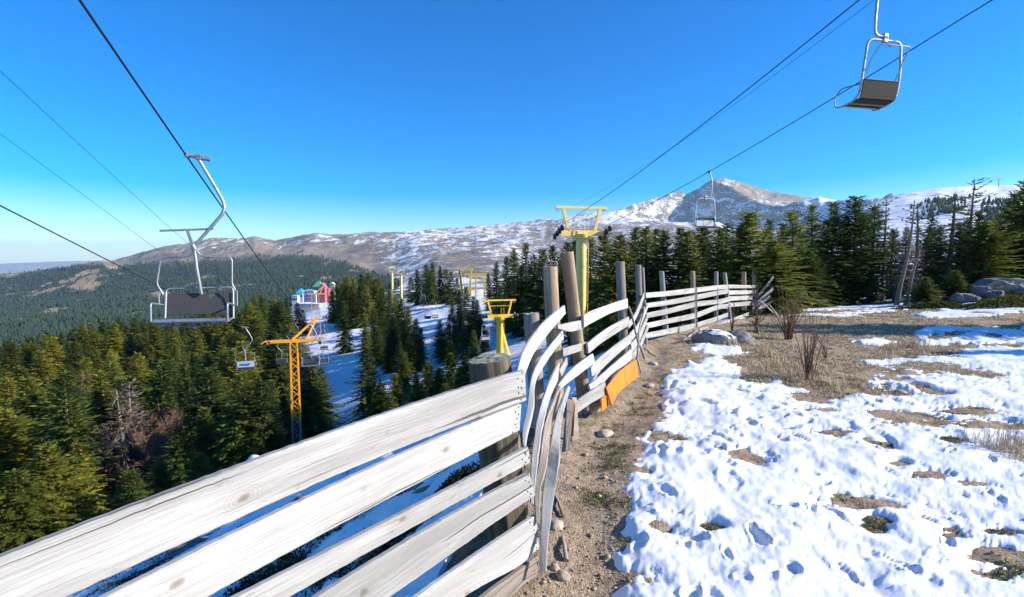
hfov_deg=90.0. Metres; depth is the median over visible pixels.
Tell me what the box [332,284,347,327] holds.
fir tree
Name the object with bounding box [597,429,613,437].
stone
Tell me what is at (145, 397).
fir tree
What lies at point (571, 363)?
fir tree
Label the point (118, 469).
bare tree
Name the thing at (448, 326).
fir tree
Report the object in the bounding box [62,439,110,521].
fir tree
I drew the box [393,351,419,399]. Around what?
fir tree
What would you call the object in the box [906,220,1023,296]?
fir tree
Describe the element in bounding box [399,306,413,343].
fir tree
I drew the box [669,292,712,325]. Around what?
fir tree
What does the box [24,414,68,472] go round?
fir tree
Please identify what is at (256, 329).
fir tree
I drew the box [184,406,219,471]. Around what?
fir tree
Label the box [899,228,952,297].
fir tree
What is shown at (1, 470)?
fir tree
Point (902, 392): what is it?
stone
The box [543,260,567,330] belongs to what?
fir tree
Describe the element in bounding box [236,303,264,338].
fir tree
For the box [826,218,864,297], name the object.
fir tree
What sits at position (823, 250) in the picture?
fir tree
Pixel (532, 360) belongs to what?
snow fence
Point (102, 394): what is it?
fir tree
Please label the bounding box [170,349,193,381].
fir tree
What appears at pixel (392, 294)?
yellow tower
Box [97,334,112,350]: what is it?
fir tree
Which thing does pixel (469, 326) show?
fir tree
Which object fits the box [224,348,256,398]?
fir tree
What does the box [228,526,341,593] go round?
mat shrub
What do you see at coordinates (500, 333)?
yellow tower
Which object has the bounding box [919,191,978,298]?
fir tree
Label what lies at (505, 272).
fir tree
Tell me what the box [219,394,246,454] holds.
fir tree
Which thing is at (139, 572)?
mat shrub
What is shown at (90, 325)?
fir tree
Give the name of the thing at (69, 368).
fir tree
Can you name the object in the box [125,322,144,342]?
fir tree
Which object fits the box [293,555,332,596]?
mat shrub
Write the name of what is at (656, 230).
fir tree
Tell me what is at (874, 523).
green grass
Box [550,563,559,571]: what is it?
stone
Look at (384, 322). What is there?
fir tree
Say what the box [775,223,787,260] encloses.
fir tree
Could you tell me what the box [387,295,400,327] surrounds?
fir tree
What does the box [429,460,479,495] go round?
mat shrub
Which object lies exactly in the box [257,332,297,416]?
fir tree
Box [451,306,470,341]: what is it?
fir tree
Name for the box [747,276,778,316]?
snow fence
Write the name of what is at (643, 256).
fir tree
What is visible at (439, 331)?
fir tree
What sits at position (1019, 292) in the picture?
boulder
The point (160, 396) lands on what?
fir tree
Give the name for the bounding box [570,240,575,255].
fir tree
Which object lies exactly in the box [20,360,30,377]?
fir tree
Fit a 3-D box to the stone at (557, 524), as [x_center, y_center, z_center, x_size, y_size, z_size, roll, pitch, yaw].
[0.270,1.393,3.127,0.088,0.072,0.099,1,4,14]
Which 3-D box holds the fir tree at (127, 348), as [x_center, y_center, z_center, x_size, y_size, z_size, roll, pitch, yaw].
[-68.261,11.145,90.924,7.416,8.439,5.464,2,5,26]
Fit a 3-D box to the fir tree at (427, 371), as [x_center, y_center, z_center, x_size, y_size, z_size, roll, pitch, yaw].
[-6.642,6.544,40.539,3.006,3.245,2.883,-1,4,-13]
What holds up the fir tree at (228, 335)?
on the ground at (338, 368)
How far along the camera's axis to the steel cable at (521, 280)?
36.60 m
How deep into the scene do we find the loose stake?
7.11 m
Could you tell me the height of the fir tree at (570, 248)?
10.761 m
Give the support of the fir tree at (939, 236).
on the ground at (338, 368)
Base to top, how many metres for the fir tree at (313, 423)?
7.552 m
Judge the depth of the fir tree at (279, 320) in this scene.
100.28 m
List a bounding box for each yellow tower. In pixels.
[387,266,396,305]
[396,269,405,298]
[482,299,517,354]
[553,206,611,352]
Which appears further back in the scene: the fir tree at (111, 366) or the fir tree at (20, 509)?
the fir tree at (111, 366)
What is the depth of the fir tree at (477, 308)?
70.17 m
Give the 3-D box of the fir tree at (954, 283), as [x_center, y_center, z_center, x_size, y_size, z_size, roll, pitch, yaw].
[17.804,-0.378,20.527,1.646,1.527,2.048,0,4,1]
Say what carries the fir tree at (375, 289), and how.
on the ground at (338, 368)
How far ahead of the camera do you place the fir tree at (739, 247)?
41.69 m
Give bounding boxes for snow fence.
[0,353,539,596]
[515,251,589,573]
[556,261,637,415]
[627,265,768,360]
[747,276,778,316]
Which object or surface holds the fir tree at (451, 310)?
on the ground at (338, 368)
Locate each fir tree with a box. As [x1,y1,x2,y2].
[0,341,20,377]
[0,361,6,381]
[0,371,14,387]
[0,376,23,408]
[0,382,12,408]
[0,393,88,439]
[0,407,49,506]
[0,430,7,483]
[0,466,73,553]
[2,376,47,410]
[7,368,42,395]
[8,341,49,375]
[8,365,38,395]
[12,344,23,373]
[13,342,37,380]
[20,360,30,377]
[21,392,119,454]
[22,440,118,541]
[24,369,122,514]
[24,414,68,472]
[28,350,56,387]
[31,374,100,434]
[31,413,54,439]
[32,361,59,381]
[37,334,51,363]
[37,379,49,393]
[42,336,67,377]
[59,341,85,381]
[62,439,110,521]
[65,325,94,359]
[65,364,77,380]
[75,356,97,399]
[76,331,113,369]
[76,370,94,415]
[78,337,94,368]
[81,362,131,407]
[81,369,134,441]
[84,323,99,337]
[88,350,104,386]
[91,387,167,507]
[93,352,131,384]
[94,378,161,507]
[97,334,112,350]
[98,395,150,464]
[100,322,133,371]
[103,470,132,511]
[112,377,138,400]
[113,467,153,506]
[116,337,135,377]
[118,357,136,381]
[121,324,136,349]
[121,355,153,384]
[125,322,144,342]
[126,352,151,397]
[131,333,147,360]
[131,372,174,412]
[133,337,150,361]
[135,401,151,430]
[136,360,183,460]
[141,325,170,372]
[141,457,182,495]
[144,322,168,357]
[147,425,210,486]
[162,376,198,451]
[164,359,178,384]
[166,326,189,359]
[166,337,180,377]
[166,367,232,458]
[167,362,198,419]
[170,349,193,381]
[176,355,209,398]
[179,369,230,418]
[179,451,219,483]
[180,372,237,423]
[184,323,210,357]
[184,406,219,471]
[185,314,222,355]
[186,327,208,362]
[192,354,204,377]
[200,351,215,372]
[203,334,220,364]
[204,405,237,471]
[205,344,229,370]
[205,371,280,472]
[210,314,221,334]
[210,314,235,350]
[214,352,231,372]
[216,331,250,361]
[217,340,266,388]
[217,360,243,383]
[217,370,234,398]
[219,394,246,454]
[221,303,242,335]
[222,329,239,350]
[222,378,291,467]
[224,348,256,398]
[228,410,270,462]
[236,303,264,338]
[241,310,268,343]
[243,316,268,360]
[246,294,261,320]
[246,307,267,341]
[247,379,256,407]
[249,336,265,379]
[253,325,297,405]
[256,294,272,314]
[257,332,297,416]
[260,344,297,388]
[263,395,291,448]
[264,298,283,335]
[265,378,290,415]
[267,301,296,339]
[275,395,302,445]
[278,315,309,365]
[280,324,312,373]
[287,363,344,441]
[298,366,343,428]
[326,280,343,317]
[328,301,357,354]
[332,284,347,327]
[334,276,352,316]
[335,285,361,328]
[339,346,389,424]
[346,276,359,306]
[348,285,375,328]
[353,314,374,361]
[354,273,364,305]
[355,278,396,321]
[357,272,373,318]
[359,326,387,366]
[359,383,390,419]
[368,287,392,330]
[368,309,379,347]
[374,281,386,307]
[377,314,400,364]
[378,311,390,357]
[379,290,396,337]
[379,333,396,373]
[385,373,408,409]
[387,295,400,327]
[387,396,396,410]
[389,298,414,342]
[389,341,410,380]
[392,319,409,361]
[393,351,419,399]
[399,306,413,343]
[400,372,430,405]
[402,335,423,373]
[405,269,422,305]
[405,318,429,363]
[410,264,437,305]
[411,361,435,397]
[412,327,431,371]
[419,270,441,305]
[420,367,452,398]
[422,262,437,301]
[430,320,449,358]
[433,266,445,303]
[440,353,459,387]
[445,314,457,346]
[447,296,457,327]
[449,320,460,350]
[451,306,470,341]
[453,291,466,323]
[462,312,474,343]
[464,296,481,329]
[472,299,486,336]
[481,273,494,311]
[484,261,503,313]
[491,287,505,329]
[492,276,514,332]
[493,256,513,312]
[500,247,522,310]
[503,266,530,338]
[507,253,540,329]
[509,248,564,342]
[510,243,531,319]
[542,244,559,302]
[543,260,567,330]
[555,241,575,330]
[558,285,565,323]
[559,255,575,323]
[561,276,597,345]
[561,307,570,347]
[566,233,617,337]
[566,237,599,333]
[566,355,585,368]
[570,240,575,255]
[583,233,650,354]
[623,227,652,293]
[626,225,670,308]
[642,229,682,323]
[642,291,670,332]
[647,228,666,291]
[657,230,710,323]
[660,296,684,327]
[661,227,684,312]
[666,224,728,311]
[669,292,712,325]
[682,210,829,315]
[684,226,737,321]
[711,222,745,282]
[718,239,826,314]
[730,229,752,280]
[752,219,779,283]
[763,209,821,305]
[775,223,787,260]
[785,250,848,307]
[790,204,839,295]
[794,230,816,270]
[797,202,866,305]
[802,195,916,305]
[815,230,832,297]
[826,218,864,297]
[840,204,909,302]
[848,213,887,291]
[874,198,905,299]
[876,229,911,298]
[885,203,944,300]
[895,226,920,294]
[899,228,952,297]
[900,277,945,304]
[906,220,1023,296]
[907,215,954,294]
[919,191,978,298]
[932,226,953,285]
[934,270,977,301]
[937,222,972,289]
[942,177,998,290]
[951,210,992,286]
[955,218,974,264]
[974,191,1021,276]
[987,181,1023,277]
[987,213,1012,271]
[988,210,1023,277]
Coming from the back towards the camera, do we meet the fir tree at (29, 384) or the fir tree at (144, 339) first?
the fir tree at (144, 339)
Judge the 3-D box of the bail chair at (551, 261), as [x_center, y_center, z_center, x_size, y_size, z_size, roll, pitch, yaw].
[2.371,-2.242,31.630,0.910,2.243,0.874,-1,4,-17]
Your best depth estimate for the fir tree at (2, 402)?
46.21 m
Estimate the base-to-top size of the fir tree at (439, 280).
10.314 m
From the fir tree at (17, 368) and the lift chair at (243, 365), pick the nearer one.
the lift chair at (243, 365)
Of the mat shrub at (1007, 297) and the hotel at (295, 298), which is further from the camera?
the hotel at (295, 298)
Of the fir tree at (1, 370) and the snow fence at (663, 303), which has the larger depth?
the fir tree at (1, 370)
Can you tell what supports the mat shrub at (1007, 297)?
on the ground at (338, 368)
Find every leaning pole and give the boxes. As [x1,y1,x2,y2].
[628,306,645,358]
[636,306,644,372]
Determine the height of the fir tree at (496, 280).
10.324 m
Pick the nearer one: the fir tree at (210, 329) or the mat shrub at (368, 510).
the mat shrub at (368, 510)
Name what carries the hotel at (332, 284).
on the hills
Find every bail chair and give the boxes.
[443,312,451,331]
[450,307,458,325]
[478,324,489,348]
[481,318,491,341]
[541,244,557,279]
[694,170,724,227]
[834,0,909,110]
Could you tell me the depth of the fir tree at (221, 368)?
57.17 m
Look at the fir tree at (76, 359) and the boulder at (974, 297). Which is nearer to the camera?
the boulder at (974, 297)
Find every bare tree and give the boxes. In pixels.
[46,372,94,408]
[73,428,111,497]
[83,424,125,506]
[120,413,189,490]
[134,402,192,481]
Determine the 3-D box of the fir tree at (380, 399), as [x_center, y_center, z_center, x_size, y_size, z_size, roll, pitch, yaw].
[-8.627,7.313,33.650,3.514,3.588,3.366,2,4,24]
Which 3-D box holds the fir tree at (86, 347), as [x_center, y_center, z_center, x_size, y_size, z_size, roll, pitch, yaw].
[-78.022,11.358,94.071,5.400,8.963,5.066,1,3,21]
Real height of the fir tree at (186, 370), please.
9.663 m
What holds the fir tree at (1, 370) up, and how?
on the ground at (338, 368)
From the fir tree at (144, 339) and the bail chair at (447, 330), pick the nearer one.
the bail chair at (447, 330)
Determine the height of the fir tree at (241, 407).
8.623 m
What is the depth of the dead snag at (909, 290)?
20.21 m
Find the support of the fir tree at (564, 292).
on the ground at (338, 368)
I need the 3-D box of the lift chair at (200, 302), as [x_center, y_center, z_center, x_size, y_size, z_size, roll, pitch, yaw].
[-4.436,-0.808,7.132,1.020,2.444,0.558,0,4,-18]
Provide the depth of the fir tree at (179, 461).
32.53 m
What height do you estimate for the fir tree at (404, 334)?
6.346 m
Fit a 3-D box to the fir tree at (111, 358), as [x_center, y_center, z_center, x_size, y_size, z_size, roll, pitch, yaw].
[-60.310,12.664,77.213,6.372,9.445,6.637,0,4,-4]
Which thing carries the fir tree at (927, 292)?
on the snow
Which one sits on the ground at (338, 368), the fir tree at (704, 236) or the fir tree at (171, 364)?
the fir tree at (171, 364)
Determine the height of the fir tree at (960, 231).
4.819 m
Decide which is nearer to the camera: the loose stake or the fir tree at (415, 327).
the loose stake
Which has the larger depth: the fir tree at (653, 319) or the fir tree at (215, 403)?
the fir tree at (215, 403)
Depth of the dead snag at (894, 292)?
25.01 m
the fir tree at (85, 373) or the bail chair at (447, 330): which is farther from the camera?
the fir tree at (85, 373)
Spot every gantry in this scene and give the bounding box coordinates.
[458,268,472,294]
[464,273,485,296]
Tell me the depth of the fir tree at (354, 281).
127.96 m
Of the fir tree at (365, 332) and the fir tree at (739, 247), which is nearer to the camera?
the fir tree at (739, 247)
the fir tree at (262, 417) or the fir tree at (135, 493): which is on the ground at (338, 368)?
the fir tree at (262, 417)
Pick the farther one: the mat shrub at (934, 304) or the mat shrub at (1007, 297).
the mat shrub at (1007, 297)
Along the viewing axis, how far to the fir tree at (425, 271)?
137.45 m
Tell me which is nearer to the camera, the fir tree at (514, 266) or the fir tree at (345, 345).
the fir tree at (514, 266)
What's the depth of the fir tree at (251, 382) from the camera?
41.76 m
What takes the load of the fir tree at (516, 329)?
on the ground at (338, 368)
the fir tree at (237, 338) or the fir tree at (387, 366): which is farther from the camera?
the fir tree at (237, 338)
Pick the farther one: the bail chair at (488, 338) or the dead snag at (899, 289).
the bail chair at (488, 338)
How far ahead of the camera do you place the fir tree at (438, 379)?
36.34 m
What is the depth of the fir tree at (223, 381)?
47.90 m
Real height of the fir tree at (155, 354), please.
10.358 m
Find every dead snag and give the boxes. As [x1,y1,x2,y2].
[880,200,933,304]
[882,235,912,302]
[898,244,925,304]
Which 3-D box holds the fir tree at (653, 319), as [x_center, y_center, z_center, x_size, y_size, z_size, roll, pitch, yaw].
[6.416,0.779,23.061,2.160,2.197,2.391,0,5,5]
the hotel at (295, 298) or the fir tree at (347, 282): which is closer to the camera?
the fir tree at (347, 282)
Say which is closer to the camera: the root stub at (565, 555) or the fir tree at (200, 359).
the root stub at (565, 555)
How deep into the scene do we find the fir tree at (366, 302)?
111.91 m
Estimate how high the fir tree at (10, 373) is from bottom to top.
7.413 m
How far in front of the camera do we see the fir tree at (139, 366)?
68.56 m
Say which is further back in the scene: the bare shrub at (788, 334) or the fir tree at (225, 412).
the fir tree at (225, 412)
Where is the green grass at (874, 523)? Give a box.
[577,376,1023,580]
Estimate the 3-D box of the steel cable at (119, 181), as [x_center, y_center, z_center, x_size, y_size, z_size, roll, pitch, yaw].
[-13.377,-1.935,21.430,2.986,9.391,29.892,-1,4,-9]
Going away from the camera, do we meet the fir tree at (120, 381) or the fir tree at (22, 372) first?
the fir tree at (120, 381)
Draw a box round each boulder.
[691,329,735,345]
[727,330,758,344]
[949,293,972,302]
[965,286,992,298]
[967,295,980,301]
[971,278,1023,291]
[983,290,1004,298]
[1010,286,1023,295]
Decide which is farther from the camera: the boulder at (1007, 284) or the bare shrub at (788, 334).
the boulder at (1007, 284)
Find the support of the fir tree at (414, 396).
on the ground at (338, 368)
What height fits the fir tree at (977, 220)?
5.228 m
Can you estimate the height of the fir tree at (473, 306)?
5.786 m
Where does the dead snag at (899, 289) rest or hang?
on the snow
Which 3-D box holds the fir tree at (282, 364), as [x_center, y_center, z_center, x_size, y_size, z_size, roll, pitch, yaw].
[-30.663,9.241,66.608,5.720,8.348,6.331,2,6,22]
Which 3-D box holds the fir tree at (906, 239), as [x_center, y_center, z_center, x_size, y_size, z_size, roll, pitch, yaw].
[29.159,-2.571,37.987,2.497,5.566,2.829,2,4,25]
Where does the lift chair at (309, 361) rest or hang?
hanging from the steel cable at (118, 56)
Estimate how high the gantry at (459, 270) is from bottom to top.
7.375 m
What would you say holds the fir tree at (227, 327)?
on the ground at (338, 368)
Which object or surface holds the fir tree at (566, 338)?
on the ground at (338, 368)
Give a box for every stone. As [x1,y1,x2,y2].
[550,519,563,530]
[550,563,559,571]
[556,569,570,581]
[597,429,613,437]
[605,553,610,558]
[645,383,653,387]
[648,361,657,365]
[893,389,906,394]
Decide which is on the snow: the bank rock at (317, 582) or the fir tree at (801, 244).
the bank rock at (317, 582)
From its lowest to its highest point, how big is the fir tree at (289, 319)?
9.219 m
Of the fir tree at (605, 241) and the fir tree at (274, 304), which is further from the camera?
the fir tree at (274, 304)
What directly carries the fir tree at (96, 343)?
on the ground at (338, 368)
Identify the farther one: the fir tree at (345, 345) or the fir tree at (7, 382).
the fir tree at (345, 345)
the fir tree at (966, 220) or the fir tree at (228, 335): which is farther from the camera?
the fir tree at (228, 335)
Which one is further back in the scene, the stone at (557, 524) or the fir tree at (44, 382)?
the fir tree at (44, 382)
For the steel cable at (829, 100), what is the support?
attached to the yellow tower at (581, 237)
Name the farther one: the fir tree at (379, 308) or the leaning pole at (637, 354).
the fir tree at (379, 308)
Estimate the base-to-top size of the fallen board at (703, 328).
0.201 m
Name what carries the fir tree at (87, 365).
on the ground at (338, 368)
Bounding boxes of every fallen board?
[699,326,708,330]
[718,312,748,323]
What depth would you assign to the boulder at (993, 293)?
19.45 m
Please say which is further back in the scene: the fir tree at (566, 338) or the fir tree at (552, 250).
the fir tree at (552, 250)
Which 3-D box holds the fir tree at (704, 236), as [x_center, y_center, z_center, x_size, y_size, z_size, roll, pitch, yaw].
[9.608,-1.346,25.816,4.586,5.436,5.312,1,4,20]
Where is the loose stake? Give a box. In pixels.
[644,347,656,356]
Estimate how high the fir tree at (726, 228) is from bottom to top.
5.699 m
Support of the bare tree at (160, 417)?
on the ground at (338, 368)
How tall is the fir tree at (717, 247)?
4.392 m
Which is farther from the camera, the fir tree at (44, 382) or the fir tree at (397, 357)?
the fir tree at (44, 382)
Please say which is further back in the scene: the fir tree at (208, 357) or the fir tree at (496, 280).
the fir tree at (496, 280)
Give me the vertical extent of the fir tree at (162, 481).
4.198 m
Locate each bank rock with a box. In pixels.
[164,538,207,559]
[292,494,305,501]
[308,576,327,587]
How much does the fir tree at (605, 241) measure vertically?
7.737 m
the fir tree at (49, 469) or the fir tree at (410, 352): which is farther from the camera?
the fir tree at (410, 352)
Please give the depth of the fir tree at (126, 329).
113.82 m
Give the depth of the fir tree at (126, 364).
80.43 m
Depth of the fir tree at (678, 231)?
32.69 m
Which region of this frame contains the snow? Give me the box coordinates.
[67,301,1023,596]
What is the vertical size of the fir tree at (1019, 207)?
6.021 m
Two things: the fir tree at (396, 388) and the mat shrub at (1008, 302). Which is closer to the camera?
the mat shrub at (1008, 302)
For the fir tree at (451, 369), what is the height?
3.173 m
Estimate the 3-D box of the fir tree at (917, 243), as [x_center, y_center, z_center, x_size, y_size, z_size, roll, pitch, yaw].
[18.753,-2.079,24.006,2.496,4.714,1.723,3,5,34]
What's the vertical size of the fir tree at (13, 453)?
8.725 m
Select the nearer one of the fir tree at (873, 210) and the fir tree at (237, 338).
the fir tree at (873, 210)
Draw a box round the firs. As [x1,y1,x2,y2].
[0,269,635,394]
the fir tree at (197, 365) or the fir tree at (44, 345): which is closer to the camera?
the fir tree at (197, 365)
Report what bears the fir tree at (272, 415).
on the ground at (338, 368)
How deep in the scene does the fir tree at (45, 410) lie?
37.17 m
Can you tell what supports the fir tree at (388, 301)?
on the ground at (338, 368)
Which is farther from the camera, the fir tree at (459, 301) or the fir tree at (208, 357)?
the fir tree at (459, 301)
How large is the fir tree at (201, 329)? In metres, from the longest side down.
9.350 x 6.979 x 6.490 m
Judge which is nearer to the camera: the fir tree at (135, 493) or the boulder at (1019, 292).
the boulder at (1019, 292)
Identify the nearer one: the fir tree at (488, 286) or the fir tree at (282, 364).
the fir tree at (282, 364)
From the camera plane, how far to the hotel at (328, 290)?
334.77 m
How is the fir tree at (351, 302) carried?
on the ground at (338, 368)
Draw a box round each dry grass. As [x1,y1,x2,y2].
[639,306,1023,463]
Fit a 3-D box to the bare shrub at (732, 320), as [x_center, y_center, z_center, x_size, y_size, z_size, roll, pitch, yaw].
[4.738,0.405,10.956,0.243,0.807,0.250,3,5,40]
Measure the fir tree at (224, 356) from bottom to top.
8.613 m
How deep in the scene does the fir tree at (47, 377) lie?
83.57 m
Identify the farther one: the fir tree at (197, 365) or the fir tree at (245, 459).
the fir tree at (197, 365)
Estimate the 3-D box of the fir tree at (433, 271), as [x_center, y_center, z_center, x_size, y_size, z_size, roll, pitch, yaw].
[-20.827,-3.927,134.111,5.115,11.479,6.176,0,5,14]
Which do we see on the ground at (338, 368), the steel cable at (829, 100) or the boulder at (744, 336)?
the boulder at (744, 336)
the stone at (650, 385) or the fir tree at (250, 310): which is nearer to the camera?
the stone at (650, 385)
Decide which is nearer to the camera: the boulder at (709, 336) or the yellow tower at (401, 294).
the boulder at (709, 336)
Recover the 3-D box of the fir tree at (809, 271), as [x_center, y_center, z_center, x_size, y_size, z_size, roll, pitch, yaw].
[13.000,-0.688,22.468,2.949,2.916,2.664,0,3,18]
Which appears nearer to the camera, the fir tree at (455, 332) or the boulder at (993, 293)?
the boulder at (993, 293)
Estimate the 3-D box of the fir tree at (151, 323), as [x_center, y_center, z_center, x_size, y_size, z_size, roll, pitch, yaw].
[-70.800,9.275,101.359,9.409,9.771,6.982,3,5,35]
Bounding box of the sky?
[0,0,1023,263]
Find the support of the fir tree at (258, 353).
on the ground at (338, 368)
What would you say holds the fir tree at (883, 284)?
on the ground at (338, 368)
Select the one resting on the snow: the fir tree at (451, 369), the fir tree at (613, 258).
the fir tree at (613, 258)
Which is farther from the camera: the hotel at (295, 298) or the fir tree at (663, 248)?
the hotel at (295, 298)
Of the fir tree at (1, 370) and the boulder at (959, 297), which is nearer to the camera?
the boulder at (959, 297)
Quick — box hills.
[0,178,1022,323]
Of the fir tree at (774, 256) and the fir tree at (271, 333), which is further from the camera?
the fir tree at (271, 333)
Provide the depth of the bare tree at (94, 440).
35.53 m
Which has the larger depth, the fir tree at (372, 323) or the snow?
the fir tree at (372, 323)
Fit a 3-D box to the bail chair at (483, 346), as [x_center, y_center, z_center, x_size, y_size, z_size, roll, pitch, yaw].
[-2.410,3.284,44.560,0.910,2.243,0.874,-1,4,-17]
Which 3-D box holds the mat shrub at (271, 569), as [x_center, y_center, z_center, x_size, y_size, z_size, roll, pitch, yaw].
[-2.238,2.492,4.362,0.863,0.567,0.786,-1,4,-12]
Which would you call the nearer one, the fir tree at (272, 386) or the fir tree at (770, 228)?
the fir tree at (770, 228)
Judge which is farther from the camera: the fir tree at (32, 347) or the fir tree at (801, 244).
the fir tree at (32, 347)
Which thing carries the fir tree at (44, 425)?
on the ground at (338, 368)
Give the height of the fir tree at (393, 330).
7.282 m
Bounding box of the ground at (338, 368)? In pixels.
[0,252,1023,596]
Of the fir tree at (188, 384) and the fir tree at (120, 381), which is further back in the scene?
the fir tree at (120, 381)
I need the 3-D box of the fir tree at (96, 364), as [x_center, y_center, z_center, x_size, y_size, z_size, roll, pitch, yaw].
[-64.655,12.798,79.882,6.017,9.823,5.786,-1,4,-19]
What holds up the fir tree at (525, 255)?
on the ground at (338, 368)
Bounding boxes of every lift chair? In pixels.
[149,152,237,327]
[235,326,256,369]
[276,338,287,363]
[300,323,320,366]
[317,337,328,363]
[319,332,327,349]
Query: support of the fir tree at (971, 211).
on the ground at (338, 368)
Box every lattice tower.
[261,317,323,443]
[304,286,325,337]
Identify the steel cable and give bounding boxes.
[0,71,311,321]
[0,205,265,338]
[1,134,211,286]
[78,0,317,334]
[487,241,551,313]
[560,0,858,225]
[583,0,873,200]
[604,0,992,226]
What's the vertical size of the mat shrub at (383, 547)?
0.460 m
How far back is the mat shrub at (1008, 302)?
16.33 m
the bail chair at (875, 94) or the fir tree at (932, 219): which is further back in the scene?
the fir tree at (932, 219)
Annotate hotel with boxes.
[292,295,299,311]
[294,302,320,313]
[296,288,305,302]
[304,289,316,302]
[313,281,321,302]
[318,283,326,302]
[327,288,330,301]
[330,282,335,298]
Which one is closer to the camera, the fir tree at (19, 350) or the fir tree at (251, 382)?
the fir tree at (251, 382)
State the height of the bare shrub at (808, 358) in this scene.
1.014 m
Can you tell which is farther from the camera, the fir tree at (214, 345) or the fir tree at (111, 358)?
the fir tree at (214, 345)
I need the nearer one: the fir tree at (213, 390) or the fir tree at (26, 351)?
the fir tree at (213, 390)
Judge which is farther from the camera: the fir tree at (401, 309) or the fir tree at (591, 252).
the fir tree at (401, 309)
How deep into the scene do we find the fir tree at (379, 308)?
95.91 m
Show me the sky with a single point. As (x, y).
(310, 116)
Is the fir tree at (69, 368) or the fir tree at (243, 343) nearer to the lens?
the fir tree at (243, 343)
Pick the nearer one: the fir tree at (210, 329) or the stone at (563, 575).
the stone at (563, 575)
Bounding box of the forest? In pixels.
[0,193,1020,348]
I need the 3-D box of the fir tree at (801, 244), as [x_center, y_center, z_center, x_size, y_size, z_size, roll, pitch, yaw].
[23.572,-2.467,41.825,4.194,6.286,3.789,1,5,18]
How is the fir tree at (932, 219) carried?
on the ground at (338, 368)
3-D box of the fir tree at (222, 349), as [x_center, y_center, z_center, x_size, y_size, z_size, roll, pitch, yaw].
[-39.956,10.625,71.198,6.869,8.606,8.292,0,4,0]
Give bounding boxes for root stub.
[554,494,564,517]
[561,535,568,561]
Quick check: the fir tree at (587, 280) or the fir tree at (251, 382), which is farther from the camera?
the fir tree at (251, 382)
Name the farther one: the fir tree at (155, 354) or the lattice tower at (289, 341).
the fir tree at (155, 354)
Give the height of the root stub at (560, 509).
0.040 m
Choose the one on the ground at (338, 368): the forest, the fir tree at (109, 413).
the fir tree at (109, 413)
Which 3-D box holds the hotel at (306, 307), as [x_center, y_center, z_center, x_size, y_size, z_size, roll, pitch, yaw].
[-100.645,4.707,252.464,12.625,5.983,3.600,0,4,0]
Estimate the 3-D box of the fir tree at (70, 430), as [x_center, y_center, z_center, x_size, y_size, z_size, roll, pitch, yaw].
[-27.541,9.783,31.960,6.340,10.854,5.080,-4,6,-44]
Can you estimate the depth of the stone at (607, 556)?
2.85 m
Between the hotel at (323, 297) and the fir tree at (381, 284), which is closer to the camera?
the fir tree at (381, 284)
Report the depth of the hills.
2001.12 m
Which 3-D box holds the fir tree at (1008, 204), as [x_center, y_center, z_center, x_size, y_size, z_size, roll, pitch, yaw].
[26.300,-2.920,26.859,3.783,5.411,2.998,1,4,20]
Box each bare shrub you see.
[727,298,737,329]
[741,283,769,333]
[767,284,817,339]
[788,307,830,379]
[817,330,831,358]
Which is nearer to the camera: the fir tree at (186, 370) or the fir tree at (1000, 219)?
the fir tree at (1000, 219)
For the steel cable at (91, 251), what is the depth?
11.40 m
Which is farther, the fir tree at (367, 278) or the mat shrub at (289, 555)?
the fir tree at (367, 278)
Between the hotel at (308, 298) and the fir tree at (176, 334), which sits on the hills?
the hotel at (308, 298)
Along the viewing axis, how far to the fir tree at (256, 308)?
99.48 m
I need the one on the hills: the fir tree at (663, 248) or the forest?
the forest
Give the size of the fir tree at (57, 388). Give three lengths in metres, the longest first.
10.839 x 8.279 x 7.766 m
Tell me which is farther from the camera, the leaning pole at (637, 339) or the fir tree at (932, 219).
the fir tree at (932, 219)
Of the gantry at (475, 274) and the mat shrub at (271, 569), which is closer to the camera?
the mat shrub at (271, 569)
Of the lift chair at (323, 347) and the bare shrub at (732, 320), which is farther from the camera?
the lift chair at (323, 347)
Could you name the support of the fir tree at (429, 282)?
on the ground at (338, 368)
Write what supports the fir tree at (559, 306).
on the ground at (338, 368)
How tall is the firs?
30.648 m
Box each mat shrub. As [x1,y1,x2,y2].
[76,536,203,594]
[85,556,173,596]
[222,560,302,596]
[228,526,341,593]
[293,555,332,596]
[326,525,412,584]
[327,483,417,532]
[391,511,442,539]
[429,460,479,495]
[889,300,969,309]
[949,297,1023,309]
[978,294,1023,301]
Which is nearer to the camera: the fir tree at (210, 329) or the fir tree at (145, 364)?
the fir tree at (145, 364)
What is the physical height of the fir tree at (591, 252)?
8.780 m
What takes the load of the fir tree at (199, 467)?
on the snow
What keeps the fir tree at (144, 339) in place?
on the ground at (338, 368)
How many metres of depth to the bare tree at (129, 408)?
35.31 m
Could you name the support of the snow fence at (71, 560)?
on the ground at (338, 368)
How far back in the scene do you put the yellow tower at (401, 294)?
141.81 m
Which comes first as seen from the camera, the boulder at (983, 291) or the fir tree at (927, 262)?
the boulder at (983, 291)
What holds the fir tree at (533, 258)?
on the ground at (338, 368)
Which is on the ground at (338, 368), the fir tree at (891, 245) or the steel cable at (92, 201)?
the fir tree at (891, 245)

